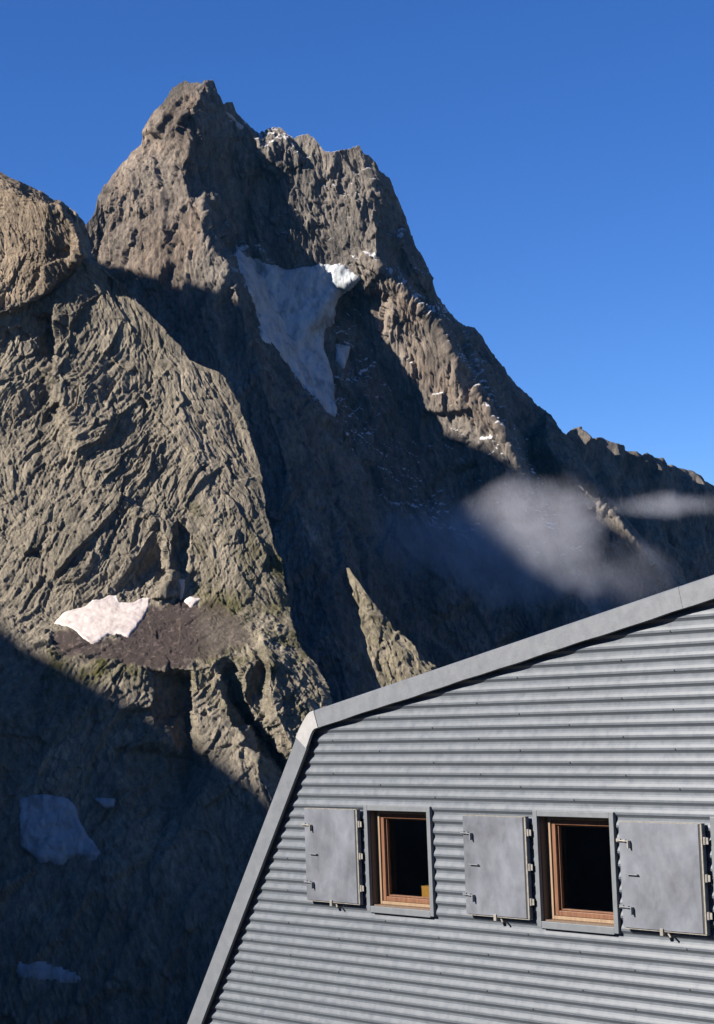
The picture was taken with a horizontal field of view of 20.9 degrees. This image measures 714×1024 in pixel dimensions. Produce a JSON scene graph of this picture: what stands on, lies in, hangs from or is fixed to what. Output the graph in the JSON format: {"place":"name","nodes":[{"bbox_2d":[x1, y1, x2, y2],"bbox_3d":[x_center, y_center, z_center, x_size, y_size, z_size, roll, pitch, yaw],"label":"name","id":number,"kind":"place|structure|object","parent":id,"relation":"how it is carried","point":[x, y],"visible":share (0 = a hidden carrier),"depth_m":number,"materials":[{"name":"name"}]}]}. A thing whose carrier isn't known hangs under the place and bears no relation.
{"place":"outdoors","nodes":[
{"label":"outdoors","id":0,"kind":"place"},
{"bbox_2d":[0,172,331,1023],"bbox_3d":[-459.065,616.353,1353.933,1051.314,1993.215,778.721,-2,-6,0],"label":"rock buttress","id":1,"kind":"object","parent":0,"point":[128,474],"visible":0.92,"depth_m":1506.99,"materials":[{"name":"grey stone"}]},
{"bbox_2d":[16,961,80,982],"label":"snow patch","id":2,"kind":"object","parent":1,"relation":"on","point":[40,970],"visible":1,"depth_m":1396.16,"materials":[{"name":"white snow"}]},
{"bbox_2d":[19,794,100,864],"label":"snow patch","id":3,"kind":"object","parent":1,"relation":"on","point":[52,829],"visible":1,"depth_m":1429.18,"materials":[{"name":"white snow"}]},
{"bbox_2d":[55,595,149,643],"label":"snow patch","id":4,"kind":"object","parent":1,"relation":"on","point":[93,621],"visible":1,"depth_m":1542.70,"materials":[{"name":"white snow"}]},
{"bbox_2d":[95,798,115,808],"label":"snow patch","id":5,"kind":"object","parent":1,"relation":"on","point":[107,803],"visible":1,"depth_m":1431.80,"materials":[{"name":"white snow"}]},
{"bbox_2d":[178,579,184,599],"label":"snow patch","id":6,"kind":"object","parent":1,"relation":"on","point":[182,583],"visible":1,"depth_m":1561.31,"materials":[{"name":"snow"}]},
{"bbox_2d":[184,596,200,606],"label":"snow patch","id":7,"kind":"object","parent":1,"relation":"on","point":[190,601],"visible":1,"depth_m":1555.01,"materials":[{"name":"white snow"}]},
{"bbox_2d":[0,0,713,484],"label":"sky","id":8,"kind":"structure","parent":0,"point":[549,164],"materials":[{"name":"blue"}]},
{"bbox_2d":[85,80,687,703],"bbox_3d":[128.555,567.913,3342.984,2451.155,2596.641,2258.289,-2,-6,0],"label":"mountain peak","id":9,"kind":"structure","parent":0,"point":[437,488],"depth_m":3118.50,"materials":[{"name":"grey stone"}]},
{"bbox_2d":[226,112,243,129],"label":"snow patch","id":10,"kind":"object","parent":9,"relation":"on","point":[239,126],"visible":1,"depth_m":3271.60,"materials":[{"name":"white snow"}]},
{"bbox_2d":[234,245,359,416],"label":"hanging glacier","id":11,"kind":"object","parent":9,"relation":"attached to","point":[295,311],"visible":1,"depth_m":3195.67,"materials":[{"name":"white snow"}]},
{"bbox_2d":[335,345,349,368],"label":"snow patch","id":12,"kind":"object","parent":9,"relation":"on","point":[342,353],"visible":1,"depth_m":3206.64,"materials":[{"name":"white snow"}]},
{"bbox_2d":[346,568,437,687],"bbox_3d":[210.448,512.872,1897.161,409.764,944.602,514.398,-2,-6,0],"label":"rock spur","id":13,"kind":"structure","parent":9,"relation":"attached to","point":[395,656],"depth_m":1965.02,"materials":[{"name":"grey stone"}]},
{"bbox_2d":[566,426,713,582],"bbox_3d":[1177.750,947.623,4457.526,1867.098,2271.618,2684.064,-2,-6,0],"label":"mountain ridge","id":14,"kind":"structure","parent":0,"point":[667,511],"depth_m":4207.44,"materials":[{"name":"grey stone"}]},
{"bbox_3d":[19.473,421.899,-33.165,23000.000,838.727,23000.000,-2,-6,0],"label":"ground","id":15,"kind":"structure","parent":0,"visible":0},
{"bbox_2d":[187,575,713,1023],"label":"mountain hut","id":16,"kind":"object","parent":15,"relation":"on","point":[535,813],"visible":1,"depth_m":16.00,"materials":[{"name":"metal"}]},
{"bbox_2d":[363,805,435,917],"bbox_3d":[0.430,3.033,16.942,0.199,0.937,0.872,3,-7,-40],"label":"window","id":17,"kind":"structure","parent":16,"relation":"in","point":[380,898],"depth_m":17.15,"materials":[{"name":"paint"}]},
{"bbox_2d":[421,885,428,896],"bbox_3d":[0.651,3.332,16.958,0.109,0.128,0.144,3,-7,-40],"label":"yellow box","id":18,"kind":"object","parent":17,"relation":"in","point":[425,890],"visible":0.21,"depth_m":16.94,"materials":[{"name":"cardboard"}]},
{"bbox_2d":[532,810,621,934],"bbox_3d":[1.788,2.834,15.350,0.199,0.935,0.872,3,-7,-40],"label":"window","id":19,"kind":"structure","parent":16,"relation":"in","point":[547,830],"depth_m":15.54,"materials":[{"name":"paint"}]},
{"bbox_2d":[710,817,713,888],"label":"window","id":20,"kind":"structure","parent":16,"relation":"in","point":[711,818],"depth_m":14.25,"materials":[{"name":"paint"}]}
]}

